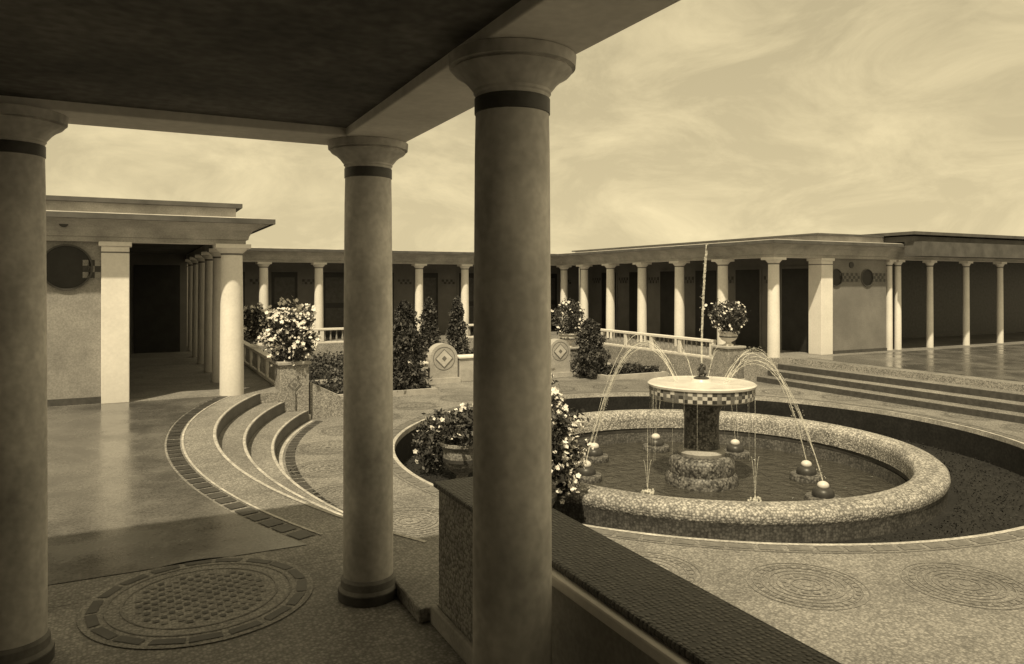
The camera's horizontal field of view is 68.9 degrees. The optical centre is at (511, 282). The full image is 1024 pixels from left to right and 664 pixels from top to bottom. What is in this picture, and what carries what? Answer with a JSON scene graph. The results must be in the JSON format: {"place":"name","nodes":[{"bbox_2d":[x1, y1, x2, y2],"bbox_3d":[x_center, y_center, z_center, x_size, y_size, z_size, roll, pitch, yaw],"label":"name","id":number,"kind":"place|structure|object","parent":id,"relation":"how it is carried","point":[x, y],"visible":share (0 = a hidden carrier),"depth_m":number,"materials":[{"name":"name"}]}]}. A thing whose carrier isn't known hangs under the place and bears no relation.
{"place":"outdoors","nodes":[
{"label":"outdoors","id":0,"kind":"place"},
{"bbox_2d":[47,396,306,584],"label":"terrace","id":1,"kind":"structure","parent":0,"point":[124,496],"depth_m":5.37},
{"bbox_2d":[48,559,465,663],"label":"portico floor","id":2,"kind":"structure","parent":0,"point":[322,624],"depth_m":3.33,"materials":[{"name":"stone"}]},
{"bbox_2d":[0,103,68,663],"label":"column","id":3,"kind":"structure","parent":2,"relation":"on","point":[27,133],"depth_m":3.05,"materials":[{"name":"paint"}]},
{"bbox_2d":[77,556,312,648],"bbox_3d":[-1.580,1.595,3.800,1.100,0.003,1.100,0,0,-27],"label":"floor rosette","id":4,"kind":"object","parent":2,"relation":"on","point":[197,602],"visible":1,"depth_m":3.71,"materials":[{"name":"stone"}]},
{"bbox_2d":[327,136,407,607],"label":"column","id":5,"kind":"structure","parent":2,"relation":"on","point":[368,577],"depth_m":3.71,"materials":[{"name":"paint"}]},
{"bbox_2d":[393,543,438,622],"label":"stone sill","id":6,"kind":"structure","parent":2,"relation":"on","point":[416,569],"depth_m":3.86,"materials":[{"name":"stone"}]},
{"bbox_2d":[448,38,575,663],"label":"column","id":7,"kind":"structure","parent":2,"relation":"on","point":[511,83],"depth_m":2.26,"materials":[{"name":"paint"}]},
{"bbox_2d":[431,477,840,663],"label":"parapet wall","id":8,"kind":"structure","parent":2,"relation":"on","point":[613,602],"depth_m":2.32,"materials":[{"name":"stone"}]},
{"bbox_2d":[440,438,472,478],"bbox_3d":[-0.600,2.180,9.000,0.538,0.520,0.538,0,0,-27],"label":"stone urn","id":9,"kind":"object","parent":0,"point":[458,460],"visible":0.56,"depth_m":8.80,"materials":[{"name":"stone"}]},
{"bbox_2d":[428,403,472,445],"bbox_3d":[-0.625,1.718,8.944,0.849,0.524,0.806,0,0,-27],"label":"flowering shrub","id":10,"kind":"object","parent":9,"relation":"in","point":[447,426],"visible":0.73,"depth_m":8.84,"materials":[{"name":"green plant"}]},
{"bbox_2d":[45,0,1023,253],"label":"sky","id":11,"kind":"structure","parent":0,"point":[695,120],"materials":[{"name":"beige"}]},
{"bbox_2d":[54,329,1023,411],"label":"colonnade floor","id":12,"kind":"structure","parent":0,"point":[166,375],"depth_m":15.27,"materials":[{"name":"stone"}]},
{"bbox_2d":[244,341,276,385],"bbox_3d":[-5.296,1.399,14.833,0.130,0.399,7.750,0,0,-27],"label":"balustrade","id":13,"kind":"object","parent":12,"relation":"on","point":[257,360],"visible":0.45,"depth_m":12.99,"materials":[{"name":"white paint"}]},
{"bbox_2d":[243,302,273,346],"bbox_3d":[-4.713,0.776,13.723,0.685,0.826,0.649,0,0,-43],"label":"flowering shrub","id":14,"kind":"object","parent":13,"relation":"on","point":[253,330],"visible":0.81,"depth_m":13.62,"materials":[{"name":"green plant"}]},
{"bbox_2d":[248,327,401,345],"bbox_3d":[-5.001,1.399,19.606,4.400,0.399,0.130,0,0,-27],"label":"balustrade","id":15,"kind":"object","parent":12,"relation":"on","point":[321,331],"visible":0.17,"depth_m":19.61,"materials":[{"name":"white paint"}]},
{"bbox_2d":[98,241,834,403],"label":"piers","id":16,"kind":"structure","parent":12,"relation":"on","point":[114,322],"depth_m":9.92,"materials":[{"name":"white paint"}]},
{"bbox_2d":[461,324,473,337],"bbox_3d":[-0.452,1.399,21.911,2.200,0.399,0.130,0,0,-27],"label":"balustrade","id":17,"kind":"object","parent":12,"relation":"on","point":[469,336],"visible":0.06,"depth_m":21.48,"materials":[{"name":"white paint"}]},
{"bbox_2d":[46,241,1023,399],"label":"walls","id":18,"kind":"structure","parent":12,"relation":"on","point":[74,340],"depth_m":20.72,"materials":[{"name":"beige paint"}]},
{"bbox_2d":[46,224,873,289],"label":"wall medallions","id":19,"kind":"object","parent":18,"relation":"attached to","point":[64,266],"depth_m":9.72,"materials":[{"name":"tile"}]},
{"bbox_2d":[47,260,886,406],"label":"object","id":20,"kind":"structure","parent":18,"relation":"attached to","point":[156,308],"depth_m":18.70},
{"bbox_2d":[46,195,1023,265],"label":"roof","id":21,"kind":"structure","parent":18,"relation":"on","point":[187,228],"depth_m":16.44,"materials":[{"name":"paint"}]},
{"bbox_2d":[185,244,1006,395],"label":"columns","id":22,"kind":"structure","parent":12,"relation":"on","point":[215,315],"depth_m":17.30,"materials":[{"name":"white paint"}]},
{"bbox_2d":[579,328,716,358],"bbox_3d":[3.053,1.399,17.914,0.130,0.399,5.200,0,0,-27],"label":"balustrade","id":23,"kind":"object","parent":12,"relation":"on","point":[680,342],"visible":0.73,"depth_m":17.19,"materials":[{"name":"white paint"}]},
{"bbox_2d":[275,374,1023,663],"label":"mosaic floor","id":24,"kind":"structure","parent":0,"point":[895,619],"depth_m":5.48,"materials":[{"name":"tile"}]},
{"bbox_2d":[48,393,433,607],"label":"curved steps","id":25,"kind":"structure","parent":24,"relation":"on","point":[209,460],"depth_m":6.32,"materials":[{"name":"stone"}]},
{"bbox_2d":[167,394,425,541],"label":"step edge tiles","id":26,"kind":"object","parent":25,"relation":"on","point":[300,534],"visible":0.91,"depth_m":6.18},
{"bbox_2d":[273,359,310,419],"bbox_3d":[-3.307,1.610,11.217,0.480,0.880,0.480,0,0,-27],"label":"stone pedestal","id":27,"kind":"object","parent":24,"relation":"on","point":[289,376],"visible":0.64,"depth_m":11.05,"materials":[{"name":"beige stone"}]},
{"bbox_2d":[257,296,321,365],"bbox_3d":[-3.333,0.799,11.208,0.940,1.219,1.017,0,0,-27],"label":"flowering shrub","id":28,"kind":"object","parent":27,"relation":"on","point":[284,345],"visible":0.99,"depth_m":11.04,"materials":[{"name":"white plant"}]},
{"bbox_2d":[309,382,342,418],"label":"cheek wall","id":29,"kind":"structure","parent":24,"relation":"on","point":[324,403],"depth_m":11.29,"materials":[{"name":"stone"}]},
{"bbox_2d":[286,350,410,383],"bbox_3d":[-3.713,1.806,17.064,3.600,0.487,3.800,0,0,-27],"label":"planting bed","id":30,"kind":"object","parent":24,"relation":"on","point":[320,369],"visible":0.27,"depth_m":16.05,"materials":[{"name":"plant"}]},
{"bbox_2d":[417,297,444,359],"bbox_3d":[-1.862,1.181,16.802,0.753,1.740,0.815,0,0,-27],"label":"conifer tree","id":31,"kind":"object","parent":30,"relation":"in","point":[428,325],"visible":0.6,"depth_m":16.71,"materials":[{"name":"green plant"}]},
{"bbox_2d":[309,375,437,396],"bbox_3d":[-2.712,1.891,13.760,2.400,0.318,1.200,0,0,-27],"label":"planting bed","id":32,"kind":"object","parent":24,"relation":"on","point":[336,387],"visible":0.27,"depth_m":13.62,"materials":[{"name":"stone"}]},
{"bbox_2d":[393,300,431,387],"bbox_3d":[-2.041,1.181,13.909,1.049,1.739,1.072,0,0,-27],"label":"conifer tree","id":33,"kind":"object","parent":32,"relation":"in","point":[405,314],"visible":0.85,"depth_m":13.73,"materials":[{"name":"green plant"}]},
{"bbox_2d":[394,361,428,383],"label":"wall","id":34,"kind":"structure","parent":24,"relation":"on","point":[426,366],"depth_m":15.02,"materials":[{"name":"stone"}]},
{"bbox_2d":[426,343,460,383],"bbox_3d":[-1.446,1.650,15.354,0.700,0.800,0.360,0,0,-27],"label":"stone stele","id":35,"kind":"object","parent":24,"relation":"on","point":[442,359],"visible":0.96,"depth_m":15.22,"materials":[{"name":"stone"}]},
{"bbox_2d":[445,296,470,354],"bbox_3d":[-1.311,1.178,17.775,0.757,1.746,0.723,0,0,30],"label":"conifer tree","id":36,"kind":"object","parent":24,"relation":"on","point":[456,316],"visible":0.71,"depth_m":17.70,"materials":[{"name":"green plant"}]},
{"bbox_2d":[457,354,472,381],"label":"wall","id":37,"kind":"structure","parent":24,"relation":"on","point":[465,367],"depth_m":15.44,"materials":[{"name":"stone"}]},
{"bbox_2d":[460,346,610,364],"bbox_3d":[0.345,1.838,19.120,2.700,0.423,3.800,0,0,-27],"label":"planting bed","id":38,"kind":"object","parent":24,"relation":"on","point":[469,351],"visible":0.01,"depth_m":19.61,"materials":[{"name":"stone"}]},
{"bbox_2d":[551,338,573,377],"bbox_3d":[0.987,1.640,16.306,0.620,0.820,0.360,0,0,-27],"label":"stone stele","id":39,"kind":"object","parent":24,"relation":"on","point":[560,355],"visible":0.83,"depth_m":16.18,"materials":[{"name":"stone"}]},
{"bbox_2d":[570,346,578,373],"bbox_3d":[1.280,1.750,16.900,0.460,0.600,0.460,0,0,-27],"label":"stone pedestal","id":40,"kind":"object","parent":24,"relation":"on","point":[573,348],"visible":0.12,"depth_m":16.71,"materials":[{"name":"beige stone"}]},
{"bbox_2d":[559,333,576,346],"bbox_3d":[1.280,1.300,16.900,0.448,0.300,0.448,0,0,-27],"label":"stone urn","id":41,"kind":"object","parent":40,"relation":"on","point":[569,339],"visible":0.69,"depth_m":16.75,"materials":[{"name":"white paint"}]},
{"bbox_2d":[551,298,586,337],"bbox_3d":[1.241,0.792,16.886,0.847,1.080,0.895,0,0,-27],"label":"flowering shrub","id":42,"kind":"object","parent":41,"relation":"in","point":[569,328],"visible":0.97,"depth_m":16.76,"materials":[{"name":"green plant"}]},
{"bbox_2d":[579,361,667,380],"bbox_3d":[2.439,1.894,16.426,1.600,0.313,1.100,0,0,-27],"label":"planting bed","id":43,"kind":"object","parent":24,"relation":"on","point":[633,371],"visible":0.86,"depth_m":16.03,"materials":[{"name":"stone"}]},
{"bbox_2d":[569,317,612,377],"bbox_3d":[1.666,1.396,16.076,0.930,1.311,1.038,0,0,-27],"label":"conifer tree","id":44,"kind":"object","parent":43,"relation":"in","point":[588,358],"visible":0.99,"depth_m":15.91,"materials":[{"name":"green plant"}]},
{"bbox_2d":[279,377,1023,609],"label":"floor mosaic pattern","id":45,"kind":"object","parent":24,"relation":"on","point":[291,458],"visible":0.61,"depth_m":5.89,"materials":[{"name":"tile"}]},
{"bbox_2d":[403,436,1023,543],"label":"planting bed","id":46,"kind":"object","parent":24,"relation":"on","point":[984,497],"visible":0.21,"depth_m":8.42,"materials":[{"name":"soil"}]},
{"bbox_2d":[411,410,462,472],"bbox_3d":[-0.967,2.059,9.621,0.729,0.834,0.730,0,0,-27],"label":"flowering shrub","id":47,"kind":"object","parent":46,"relation":"on","point":[431,452],"visible":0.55,"depth_m":9.50,"materials":[{"name":"green plant"}]},
{"bbox_2d":[552,478,559,506],"bbox_3d":[0.220,2.190,7.450,0.538,0.500,0.538,0,0,-27],"label":"stone urn","id":48,"kind":"object","parent":46,"relation":"on","point":[554,491],"visible":0.09,"depth_m":7.32,"materials":[{"name":"stone"}]},
{"bbox_2d":[551,429,586,507],"bbox_3d":[0.458,1.868,7.560,0.603,0.850,0.591,0,0,11],"label":"flowering shrub","id":49,"kind":"object","parent":48,"relation":"in","point":[561,487],"visible":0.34,"depth_m":7.42,"materials":[{"name":"green plant"}]},
{"bbox_2d":[551,368,593,493],"bbox_3d":[0.225,1.479,7.445,1.050,1.300,1.044,0,0,32],"label":"flowering shrub","id":50,"kind":"object","parent":48,"relation":"in","point":[563,435],"visible":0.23,"depth_m":7.27,"materials":[{"name":"green plant"}]},
{"bbox_2d":[553,245,950,542],"bbox_3d":[2.500,1.195,9.850,5.680,3.410,5.680,0,0,-27],"label":"fountain","id":51,"kind":"object","parent":46,"relation":"on","point":[700,464],"visible":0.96,"depth_m":9.54,"materials":[{"name":"stone"}]},
{"bbox_2d":[711,345,745,379],"bbox_3d":[4.471,1.675,15.404,0.500,0.750,0.500,0,0,-27],"label":"stone pedestal","id":52,"kind":"object","parent":24,"relation":"on","point":[728,353],"visible":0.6,"depth_m":15.22,"materials":[{"name":"beige stone"}]},
{"bbox_2d":[718,330,738,345],"bbox_3d":[4.471,1.150,15.404,0.426,0.300,0.426,0,0,-27],"label":"stone urn","id":53,"kind":"object","parent":52,"relation":"on","point":[728,338],"visible":0.89,"depth_m":15.28,"materials":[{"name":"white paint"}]},
{"bbox_2d":[703,300,750,336],"bbox_3d":[4.452,0.718,15.378,0.860,0.815,0.916,0,0,-27],"label":"flowering shrub","id":54,"kind":"object","parent":53,"relation":"in","point":[727,310],"visible":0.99,"depth_m":15.25,"materials":[{"name":"green plant"}]},
{"bbox_2d":[757,363,1023,423],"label":"entrance steps","id":55,"kind":"structure","parent":24,"relation":"on","point":[997,404],"depth_m":12.80,"materials":[{"name":"stone"}]},
{"bbox_2d":[810,344,1023,381],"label":"terrace","id":56,"kind":"structure","parent":0,"point":[1004,362],"depth_m":15.27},
{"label":"portico wall","id":57,"kind":"object","parent":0,"visible":0},
{"bbox_2d":[0,0,679,144],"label":"beams","id":58,"kind":"structure","parent":57,"relation":"on","point":[437,93],"depth_m":3.02,"materials":[{"name":"paint"}]},
{"bbox_2d":[0,0,520,127],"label":"ceiling and cornice","id":59,"kind":"structure","parent":58,"relation":"on","point":[341,63],"depth_m":2.43,"materials":[{"name":"paint"}]}
]}

